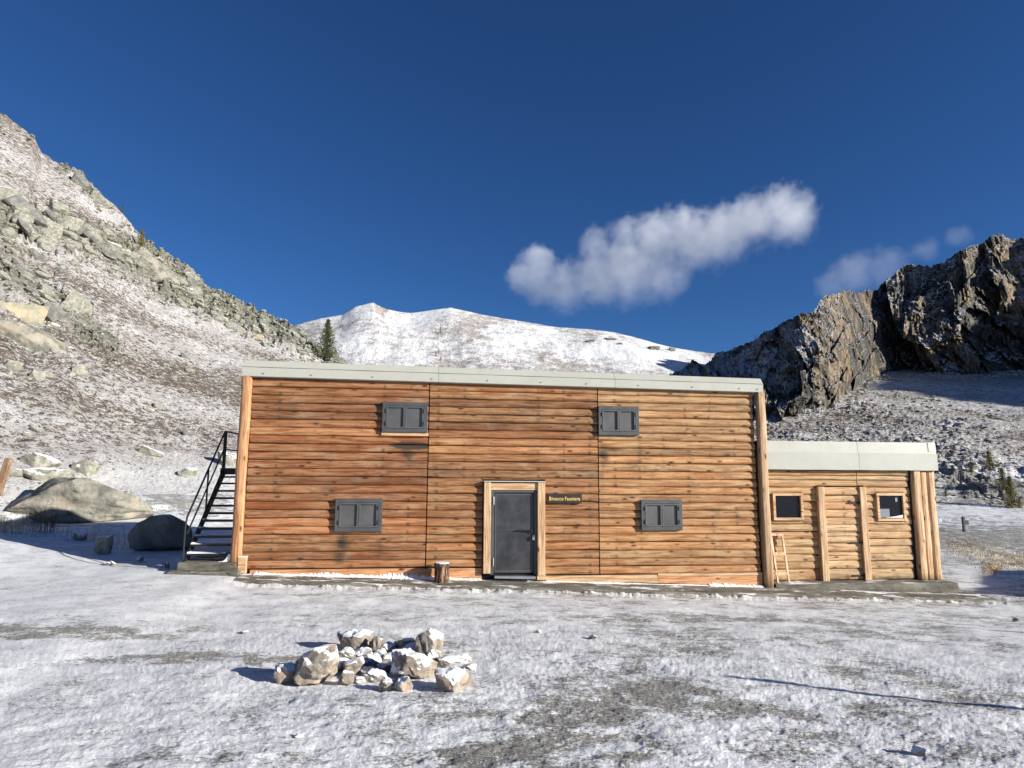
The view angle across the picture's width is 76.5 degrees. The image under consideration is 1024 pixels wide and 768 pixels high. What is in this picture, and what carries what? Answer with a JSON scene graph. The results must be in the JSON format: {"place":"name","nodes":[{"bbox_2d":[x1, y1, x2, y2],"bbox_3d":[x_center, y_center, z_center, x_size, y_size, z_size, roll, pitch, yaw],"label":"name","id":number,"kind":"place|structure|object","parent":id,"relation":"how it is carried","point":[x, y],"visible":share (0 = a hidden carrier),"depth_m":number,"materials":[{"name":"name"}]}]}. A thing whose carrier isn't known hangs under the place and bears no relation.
{"place":"outdoors","nodes":[
{"label":"outdoors","id":0,"kind":"place"},
{"bbox_2d":[0,514,127,553],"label":"dry grass","id":1,"kind":"structure","parent":0,"point":[17,527],"depth_m":18.78,"materials":[{"name":"plant"}]},
{"bbox_2d":[293,303,714,374],"bbox_3d":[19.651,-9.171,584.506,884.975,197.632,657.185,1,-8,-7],"label":"mountain","id":2,"kind":"structure","parent":0,"point":[465,339],"depth_m":651.92,"materials":[{"name":"snow"}]},
{"bbox_2d":[0,493,1023,767],"bbox_3d":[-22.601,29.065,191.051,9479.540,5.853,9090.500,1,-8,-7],"label":"snowy ground","id":3,"kind":"structure","parent":0,"point":[130,661],"depth_m":6.98,"materials":[{"name":"snow"}]},
{"bbox_2d":[27,509,58,532],"bbox_3d":[-13.677,3.987,18.963,0.575,0.679,0.791,-5,-10,35],"label":"dry shrub","id":4,"kind":"object","parent":3,"relation":"on","point":[46,523],"visible":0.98,"depth_m":18.91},
{"bbox_2d":[73,531,87,539],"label":"boulder","id":5,"kind":"object","parent":3,"relation":"on","point":[80,535],"visible":0.98,"depth_m":18.36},
{"bbox_2d":[94,535,113,554],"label":"boulder","id":6,"kind":"object","parent":3,"relation":"on","point":[103,544],"visible":0.88,"depth_m":16.59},
{"bbox_2d":[98,524,124,543],"bbox_3d":[-11.195,4.207,18.194,0.618,0.597,0.552,1,-8,-7],"label":"dry shrub","id":7,"kind":"object","parent":3,"relation":"on","point":[106,533],"visible":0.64,"depth_m":18.28,"materials":[{"name":"plant"}]},
{"bbox_2d":[127,514,192,550],"bbox_3d":[-9.775,4.186,18.101,1.618,1.096,1.294,6,-12,-34],"label":"boulder","id":8,"kind":"object","parent":3,"relation":"on","point":[162,532],"visible":0.81,"depth_m":17.64,"materials":[{"name":"stone"}]},
{"bbox_2d":[167,554,240,576],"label":"stair plinth","id":9,"kind":"structure","parent":3,"relation":"on","point":[211,565],"depth_m":13.99,"materials":[{"name":"concrete"}]},
{"bbox_2d":[182,430,237,561],"bbox_3d":[-6.824,2.737,16.024,1.080,3.242,3.510,1,-8,-7],"label":"steel stair","id":10,"kind":"object","parent":9,"relation":"on","point":[208,506],"visible":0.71,"depth_m":15.20,"materials":[{"name":"black"}]},
{"bbox_2d":[273,662,295,683],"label":"fire ring stone","id":11,"kind":"object","parent":3,"relation":"on","point":[283,672],"visible":0.84,"depth_m":6.41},
{"bbox_2d":[292,644,339,685],"bbox_3d":[-1.967,2.811,6.483,0.478,0.382,0.430,-5,-8,-24],"label":"fire ring stone","id":12,"kind":"object","parent":3,"relation":"on","point":[317,665],"visible":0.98,"depth_m":6.36,"materials":[{"name":"stone"}]},
{"bbox_2d":[337,657,348,671],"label":"fire ring stone","id":13,"kind":"object","parent":3,"relation":"on","point":[340,666],"visible":0.36,"depth_m":6.86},
{"bbox_2d":[338,670,354,685],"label":"fire ring stone","id":14,"kind":"object","parent":3,"relation":"on","point":[346,677],"visible":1,"depth_m":6.33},
{"bbox_2d":[338,646,355,659],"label":"fire ring stone","id":15,"kind":"object","parent":3,"relation":"on","point":[347,652],"visible":0.64,"depth_m":7.23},
{"bbox_2d":[343,656,364,674],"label":"fire ring stone","id":16,"kind":"object","parent":3,"relation":"on","point":[355,665],"visible":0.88,"depth_m":6.70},
{"bbox_2d":[337,629,373,649],"bbox_3d":[-1.880,3.104,7.813,0.460,0.286,0.335,2,-8,-12],"label":"fire ring stone","id":17,"kind":"object","parent":3,"relation":"on","point":[354,639],"visible":0.7,"depth_m":7.72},
{"bbox_2d":[354,676,365,683],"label":"fire ring stone","id":18,"kind":"object","parent":3,"relation":"on","point":[359,679],"visible":0.98,"depth_m":6.39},
{"bbox_2d":[355,647,372,656],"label":"fire ring stone","id":19,"kind":"object","parent":3,"relation":"on","point":[360,651],"visible":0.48,"depth_m":7.30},
{"bbox_2d":[360,666,374,674],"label":"fire ring stone","id":20,"kind":"object","parent":3,"relation":"on","point":[364,669],"visible":0.51,"depth_m":6.73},
{"bbox_2d":[362,653,381,667],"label":"fire ring stone","id":21,"kind":"object","parent":3,"relation":"on","point":[372,659],"visible":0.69,"depth_m":6.96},
{"bbox_2d":[362,668,386,682],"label":"fire ring stone","id":22,"kind":"object","parent":3,"relation":"on","point":[372,675],"visible":0.9,"depth_m":6.46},
{"bbox_2d":[368,636,384,652],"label":"fire ring stone","id":23,"kind":"object","parent":3,"relation":"on","point":[375,643],"visible":0.62,"depth_m":7.64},
{"bbox_2d":[376,663,386,670],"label":"fire ring stone","id":24,"kind":"object","parent":3,"relation":"on","point":[381,666],"visible":0.63,"depth_m":6.85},
{"bbox_2d":[377,677,393,691],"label":"fire ring stone","id":25,"kind":"object","parent":3,"relation":"on","point":[386,683],"visible":0.98,"depth_m":6.15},
{"bbox_2d":[380,652,391,662],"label":"fire ring stone","id":26,"kind":"object","parent":3,"relation":"on","point":[386,657],"visible":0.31,"depth_m":7.10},
{"bbox_2d":[380,641,396,652],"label":"fire ring stone","id":27,"kind":"object","parent":3,"relation":"on","point":[388,646],"visible":0.52,"depth_m":7.63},
{"bbox_2d":[393,676,412,691],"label":"fire ring stone","id":28,"kind":"object","parent":3,"relation":"on","point":[403,684],"visible":0.91,"depth_m":6.12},
{"bbox_2d":[394,638,415,648],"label":"fire ring stone","id":29,"kind":"object","parent":3,"relation":"on","point":[402,643],"visible":0.41,"depth_m":7.69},
{"bbox_2d":[402,642,415,651],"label":"fire ring stone","id":30,"kind":"object","parent":3,"relation":"on","point":[411,646],"visible":0.2,"depth_m":7.54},
{"bbox_2d":[390,648,437,678],"bbox_3d":[-1.006,2.901,6.677,0.484,0.300,0.339,9,-4,-14],"label":"fire ring stone","id":31,"kind":"object","parent":3,"relation":"on","point":[410,663],"visible":0.97,"depth_m":6.59,"materials":[{"name":"stone"}]},
{"bbox_2d":[415,628,443,654],"bbox_3d":[-0.957,3.031,7.537,0.328,0.373,0.251,-1,-8,10],"label":"fire ring stone","id":32,"kind":"object","parent":3,"relation":"on","point":[427,640],"visible":0.73,"depth_m":7.48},
{"bbox_2d":[426,649,441,660],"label":"fire ring stone","id":33,"kind":"object","parent":3,"relation":"on","point":[434,654],"visible":0.62,"depth_m":7.24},
{"bbox_2d":[437,656,454,667],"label":"fire ring stone","id":34,"kind":"object","parent":3,"relation":"on","point":[444,661],"visible":0.83,"depth_m":7.07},
{"bbox_2d":[434,665,473,692],"bbox_3d":[-0.577,2.850,6.261,0.320,0.246,0.344,-3,-9,25],"label":"fire ring stone","id":35,"kind":"object","parent":3,"relation":"on","point":[452,678],"visible":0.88,"depth_m":6.17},
{"bbox_2d":[444,653,471,662],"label":"fire ring stone","id":36,"kind":"object","parent":3,"relation":"on","point":[461,657],"visible":0.82,"depth_m":7.37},
{"bbox_2d":[462,663,476,670],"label":"fire ring stone","id":37,"kind":"object","parent":3,"relation":"on","point":[469,667],"visible":0.91,"depth_m":6.98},
{"bbox_2d":[233,573,1001,601],"bbox_3d":[2.774,4.780,14.993,17.400,0.945,1.505,1,-8,-7],"label":"concrete footing","id":38,"kind":"object","parent":3,"relation":"on","point":[960,595],"visible":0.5,"depth_m":14.55,"materials":[{"name":"concrete"}]},
{"bbox_2d":[434,561,449,582],"bbox_3d":[-1.550,4.159,14.358,0.354,0.424,0.354,1,-8,-7],"label":"chopping block","id":39,"kind":"object","parent":38,"relation":"on","point":[441,571],"depth_m":14.23,"materials":[{"name":"brown wood"}]},
{"bbox_2d":[230,360,773,587],"bbox_3d":[-0.421,2.350,19.172,12.450,5.960,8.510,1,-8,-7],"label":"log hut","id":40,"kind":"object","parent":38,"relation":"on","point":[354,469],"visible":0.99,"depth_m":15.10,"materials":[{"name":"wood"}]},
{"bbox_2d":[493,492,534,572],"bbox_3d":[0.038,3.418,14.944,0.965,1.813,0.117,1,-8,-7],"label":"steel door","id":41,"kind":"structure","parent":40,"relation":"in","point":[514,538],"depth_m":14.95,"materials":[{"name":"paint"}]},
{"bbox_2d":[547,494,581,502],"bbox_3d":[1.228,2.677,15.182,0.820,0.220,0.053,1,-8,-7],"label":"name sign","id":42,"kind":"object","parent":40,"relation":"attached to","point":[564,498],"visible":1,"depth_m":15.16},
{"bbox_2d":[253,571,763,587],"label":"snow ridge","id":43,"kind":"structure","parent":38,"relation":"on","point":[401,576],"depth_m":14.52,"materials":[{"name":"white"}]},
{"bbox_2d":[774,579,958,591],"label":"threshold slab","id":44,"kind":"structure","parent":38,"relation":"on","point":[942,585],"depth_m":15.79,"materials":[{"name":"concrete"}]},
{"bbox_2d":[771,533,789,582],"bbox_3d":[6.546,4.252,15.886,0.363,1.165,0.229,1,-8,-7],"label":"wooden ladder","id":45,"kind":"object","parent":44,"relation":"on","point":[785,558],"visible":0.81,"depth_m":15.87,"materials":[{"name":"brown wood"}]},
{"bbox_2d":[755,441,941,583],"bbox_3d":[8.365,3.467,18.092,4.816,3.650,3.668,1,-8,-7],"label":"log annex","id":46,"kind":"object","parent":44,"relation":"on","point":[866,511],"visible":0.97,"depth_m":16.40,"materials":[{"name":"wood"}]},
{"bbox_2d":[771,493,803,519],"bbox_3d":[6.886,3.070,16.267,0.795,0.670,0.145,1,-8,-7],"label":"window","id":47,"kind":"structure","parent":46,"relation":"in","point":[785,506],"depth_m":16.24,"materials":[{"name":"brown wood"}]},
{"bbox_2d":[825,496,865,579],"bbox_3d":[8.330,3.844,16.262,0.935,2.059,0.111,1,-8,-7],"label":"plank door","id":48,"kind":"structure","parent":46,"relation":"in","point":[844,540],"depth_m":16.28,"materials":[{"name":"wood"}]},
{"bbox_2d":[874,493,906,520],"bbox_3d":[9.645,3.136,16.583,0.780,0.700,0.145,1,-8,-7],"label":"window","id":49,"kind":"structure","parent":46,"relation":"in","point":[883,500],"depth_m":16.56,"materials":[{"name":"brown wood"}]},
{"bbox_2d":[911,745,926,755],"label":"pebble","id":50,"kind":"object","parent":3,"relation":"on","point":[918,750],"visible":1,"depth_m":4.72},
{"bbox_2d":[961,516,968,531],"bbox_3d":[22.960,7.190,32.859,0.330,0.954,0.100,1,-8,-7],"label":"trail post","id":51,"kind":"object","parent":3,"relation":"on","point":[965,522],"visible":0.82,"depth_m":32.86,"materials":[{"name":"black metal"}]},
{"bbox_2d":[0,113,1023,512],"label":"hillside","id":52,"kind":"structure","parent":0,"point":[64,441],"depth_m":58.90,"materials":[{"name":"snow"}]},
{"bbox_2d":[0,270,10,279],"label":"boulder","id":53,"kind":"object","parent":52,"relation":"on","point":[4,275],"visible":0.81,"depth_m":54.92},
{"bbox_2d":[0,458,13,494],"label":"wooden post","id":54,"kind":"object","parent":52,"relation":"on","point":[6,468],"visible":1,"depth_m":28.64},
{"bbox_2d":[0,228,16,238],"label":"boulder","id":55,"kind":"object","parent":52,"relation":"on","point":[6,232],"visible":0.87,"depth_m":63.78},
{"bbox_2d":[0,186,23,198],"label":"boulder","id":56,"kind":"object","parent":52,"relation":"on","point":[6,192],"visible":0.38,"depth_m":71.14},
{"bbox_2d":[0,466,24,477],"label":"boulder","id":57,"kind":"object","parent":52,"relation":"on","point":[15,472],"visible":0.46,"depth_m":30.99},
{"bbox_2d":[3,360,23,373],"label":"boulder","id":58,"kind":"object","parent":52,"relation":"on","point":[14,366],"visible":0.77,"depth_m":42.80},
{"bbox_2d":[8,204,29,214],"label":"boulder","id":59,"kind":"object","parent":52,"relation":"on","point":[22,208],"visible":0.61,"depth_m":67.89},
{"bbox_2d":[10,211,33,227],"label":"boulder","id":60,"kind":"object","parent":52,"relation":"on","point":[27,218],"visible":0.59,"depth_m":67.29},
{"bbox_2d":[16,218,31,236],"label":"boulder","id":61,"kind":"object","parent":52,"relation":"on","point":[24,226],"visible":0.96,"depth_m":66.07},
{"bbox_2d":[0,302,48,325],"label":"boulder","id":62,"kind":"object","parent":52,"relation":"on","point":[31,314],"visible":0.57,"depth_m":51.77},
{"bbox_2d":[2,195,48,227],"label":"boulder","id":63,"kind":"object","parent":52,"relation":"on","point":[39,218],"visible":0.59,"depth_m":70.61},
{"bbox_2d":[25,286,38,293],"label":"boulder","id":64,"kind":"object","parent":52,"relation":"on","point":[30,289],"visible":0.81,"depth_m":56.65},
{"bbox_2d":[0,320,67,353],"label":"boulder","id":65,"kind":"object","parent":52,"relation":"on","point":[28,336],"visible":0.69,"depth_m":47.59,"materials":[{"name":"stone"}]},
{"bbox_2d":[29,248,44,260],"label":"boulder","id":66,"kind":"object","parent":52,"relation":"on","point":[36,254],"visible":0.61,"depth_m":65.17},
{"bbox_2d":[29,369,45,380],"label":"boulder","id":67,"kind":"object","parent":52,"relation":"on","point":[37,374],"visible":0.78,"depth_m":43.77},
{"bbox_2d":[18,453,61,467],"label":"boulder","id":68,"kind":"object","parent":52,"relation":"on","point":[36,460],"visible":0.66,"depth_m":33.00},
{"bbox_2d":[32,270,50,278],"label":"boulder","id":69,"kind":"object","parent":52,"relation":"on","point":[40,274],"visible":0.69,"depth_m":61.38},
{"bbox_2d":[38,285,52,295],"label":"boulder","id":70,"kind":"object","parent":52,"relation":"on","point":[44,289],"visible":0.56,"depth_m":57.53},
{"bbox_2d":[35,234,58,249],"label":"boulder","id":71,"kind":"object","parent":52,"relation":"on","point":[48,240],"visible":0.77,"depth_m":68.40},
{"bbox_2d":[40,293,54,300],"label":"boulder","id":72,"kind":"object","parent":52,"relation":"on","point":[45,296],"visible":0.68,"depth_m":56.96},
{"bbox_2d":[22,467,74,481],"bbox_3d":[-22.915,4.620,32.151,2.323,0.950,1.394,14,-29,-40],"label":"boulder","id":73,"kind":"object","parent":52,"relation":"on","point":[44,474],"visible":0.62,"depth_m":31.65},
{"bbox_2d":[35,216,64,238],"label":"boulder","id":74,"kind":"object","parent":52,"relation":"on","point":[55,230],"visible":0.52,"depth_m":72.11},
{"bbox_2d":[44,209,56,221],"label":"boulder","id":75,"kind":"object","parent":52,"relation":"on","point":[51,214],"visible":0.46,"depth_m":77.08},
{"bbox_2d":[41,302,69,322],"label":"boulder","id":76,"kind":"object","parent":52,"relation":"on","point":[55,313],"visible":0.62,"depth_m":54.41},
{"bbox_2d":[49,199,69,212],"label":"boulder","id":77,"kind":"object","parent":52,"relation":"on","point":[56,206],"visible":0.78,"depth_m":79.64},
{"bbox_2d":[63,243,75,251],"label":"boulder","id":78,"kind":"object","parent":52,"relation":"on","point":[70,247],"visible":1,"depth_m":70.08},
{"bbox_2d":[62,230,77,241],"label":"boulder","id":79,"kind":"object","parent":52,"relation":"on","point":[70,235],"visible":0.8,"depth_m":73.31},
{"bbox_2d":[56,215,84,230],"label":"boulder","id":80,"kind":"object","parent":52,"relation":"on","point":[71,222],"visible":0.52,"depth_m":76.02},
{"bbox_2d":[60,290,93,315],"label":"boulder","id":81,"kind":"object","parent":52,"relation":"on","point":[76,301],"visible":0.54,"depth_m":58.36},
{"bbox_2d":[70,364,88,378],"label":"boulder","id":82,"kind":"object","parent":52,"relation":"on","point":[81,370],"visible":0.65,"depth_m":47.65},
{"bbox_2d":[5,477,154,522],"bbox_3d":[-19.244,5.259,29.067,5.772,2.150,3.174,7,-10,-39],"label":"boulder","id":83,"kind":"object","parent":52,"relation":"on","point":[76,500],"visible":0.88,"depth_m":27.98,"materials":[{"name":"stone"}]},
{"bbox_2d":[71,171,91,191],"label":"boulder","id":84,"kind":"object","parent":52,"relation":"on","point":[83,182],"visible":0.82,"depth_m":90.98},
{"bbox_2d":[70,459,98,476],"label":"boulder","id":85,"kind":"object","parent":52,"relation":"on","point":[87,468],"visible":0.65,"depth_m":34.35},
{"bbox_2d":[82,243,94,251],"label":"boulder","id":86,"kind":"object","parent":52,"relation":"on","point":[87,247],"visible":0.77,"depth_m":74.64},
{"bbox_2d":[83,231,96,242],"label":"boulder","id":87,"kind":"object","parent":52,"relation":"on","point":[92,239],"visible":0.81,"depth_m":77.83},
{"bbox_2d":[90,189,113,208],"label":"boulder","id":88,"kind":"object","parent":52,"relation":"on","point":[97,197],"visible":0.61,"depth_m":92.19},
{"bbox_2d":[102,250,116,261],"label":"boulder","id":89,"kind":"object","parent":52,"relation":"on","point":[111,255],"visible":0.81,"depth_m":77.19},
{"bbox_2d":[103,240,123,256],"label":"boulder","id":90,"kind":"object","parent":52,"relation":"on","point":[115,246],"visible":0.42,"depth_m":80.13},
{"bbox_2d":[129,252,140,262],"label":"boulder","id":91,"kind":"object","parent":52,"relation":"on","point":[135,257],"visible":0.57,"depth_m":82.72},
{"bbox_2d":[135,228,145,247],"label":"larch tree","id":92,"kind":"object","parent":52,"relation":"on","point":[142,238],"visible":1,"depth_m":91.01,"materials":[{"name":"green plant"}]},
{"bbox_2d":[137,445,163,456],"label":"boulder","id":93,"kind":"object","parent":52,"relation":"on","point":[145,450],"visible":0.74,"depth_m":40.90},
{"bbox_2d":[132,248,178,283],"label":"boulder","id":94,"kind":"object","parent":52,"relation":"on","point":[168,274],"visible":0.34,"depth_m":85.93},
{"bbox_2d":[150,276,163,283],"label":"boulder","id":95,"kind":"object","parent":52,"relation":"on","point":[158,279],"visible":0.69,"depth_m":83.27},
{"bbox_2d":[153,402,164,409],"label":"boulder","id":96,"kind":"object","parent":52,"relation":"on","point":[159,405],"visible":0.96,"depth_m":50.13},
{"bbox_2d":[177,467,197,477],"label":"boulder","id":97,"kind":"object","parent":52,"relation":"on","point":[188,472],"visible":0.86,"depth_m":39.59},
{"bbox_2d":[181,286,194,295],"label":"boulder","id":98,"kind":"object","parent":52,"relation":"on","point":[190,291],"visible":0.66,"depth_m":85.86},
{"bbox_2d":[184,272,198,280],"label":"boulder","id":99,"kind":"object","parent":52,"relation":"on","point":[191,274],"visible":0.62,"depth_m":92.40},
{"bbox_2d":[186,276,198,285],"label":"boulder","id":100,"kind":"object","parent":52,"relation":"on","point":[191,281],"visible":0.47,"depth_m":91.85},
{"bbox_2d":[189,285,201,296],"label":"boulder","id":101,"kind":"object","parent":52,"relation":"on","point":[198,290],"visible":0.54,"depth_m":87.75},
{"bbox_2d":[217,451,235,466],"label":"boulder","id":102,"kind":"object","parent":52,"relation":"on","point":[230,459],"visible":0.38,"depth_m":43.22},
{"bbox_2d":[251,334,263,340],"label":"boulder","id":103,"kind":"object","parent":52,"relation":"on","point":[259,337],"visible":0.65,"depth_m":83.97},
{"bbox_2d":[258,323,268,332],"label":"boulder","id":104,"kind":"object","parent":52,"relation":"on","point":[262,326],"visible":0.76,"depth_m":88.83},
{"bbox_2d":[314,318,339,360],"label":"spruce tree","id":105,"kind":"object","parent":52,"relation":"on","point":[327,339],"visible":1,"depth_m":91.31,"materials":[{"name":"green plant"}]},
{"bbox_2d":[0,116,1001,474],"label":"scree","id":106,"kind":"structure","parent":52,"relation":"on","point":[224,310],"depth_m":82.34,"materials":[{"name":"stone"}]},
{"bbox_2d":[0,125,1023,511],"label":"stones","id":107,"kind":"object","parent":52,"relation":"on","point":[300,335],"visible":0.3,"depth_m":61.95,"materials":[{"name":"stone"}]},
{"bbox_2d":[0,0,1023,353],"label":"sky","id":108,"kind":"structure","parent":0,"point":[693,175],"materials":[{"name":"blue"}]},
{"bbox_2d":[670,233,1023,422],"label":"cliff","id":109,"kind":"structure","parent":0,"point":[961,312],"depth_m":140.47,"materials":[{"name":"stone"}]},
{"bbox_2d":[839,369,1023,505],"bbox_3d":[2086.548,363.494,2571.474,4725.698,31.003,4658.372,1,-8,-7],"label":"scree slope","id":110,"kind":"structure","parent":0,"point":[922,389],"depth_m":95.47,"materials":[{"name":"snow"}]},
{"bbox_2d":[754,370,1023,505],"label":"rubble","id":111,"kind":"object","parent":110,"relation":"on","point":[976,493],"visible":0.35,"depth_m":69.69,"materials":[{"name":"stone"}]},
{"bbox_2d":[981,450,998,469],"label":"larch tree","id":112,"kind":"object","parent":110,"relation":"on","point":[990,461],"visible":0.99,"depth_m":49.61,"materials":[{"name":"green plant"}]},
{"bbox_2d":[993,468,1011,490],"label":"larch tree","id":113,"kind":"object","parent":110,"relation":"on","point":[1001,476],"visible":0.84,"depth_m":43.80,"materials":[{"name":"green plant"}]},
{"bbox_2d":[999,476,1023,508],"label":"larch tree","id":114,"kind":"object","parent":110,"relation":"on","point":[1010,493],"visible":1,"depth_m":40.66,"materials":[{"name":"green plant"}]},
{"bbox_2d":[946,529,1023,579],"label":"yellow grass","id":115,"kind":"structure","parent":0,"point":[998,567],"depth_m":23.53,"materials":[{"name":"plant"}]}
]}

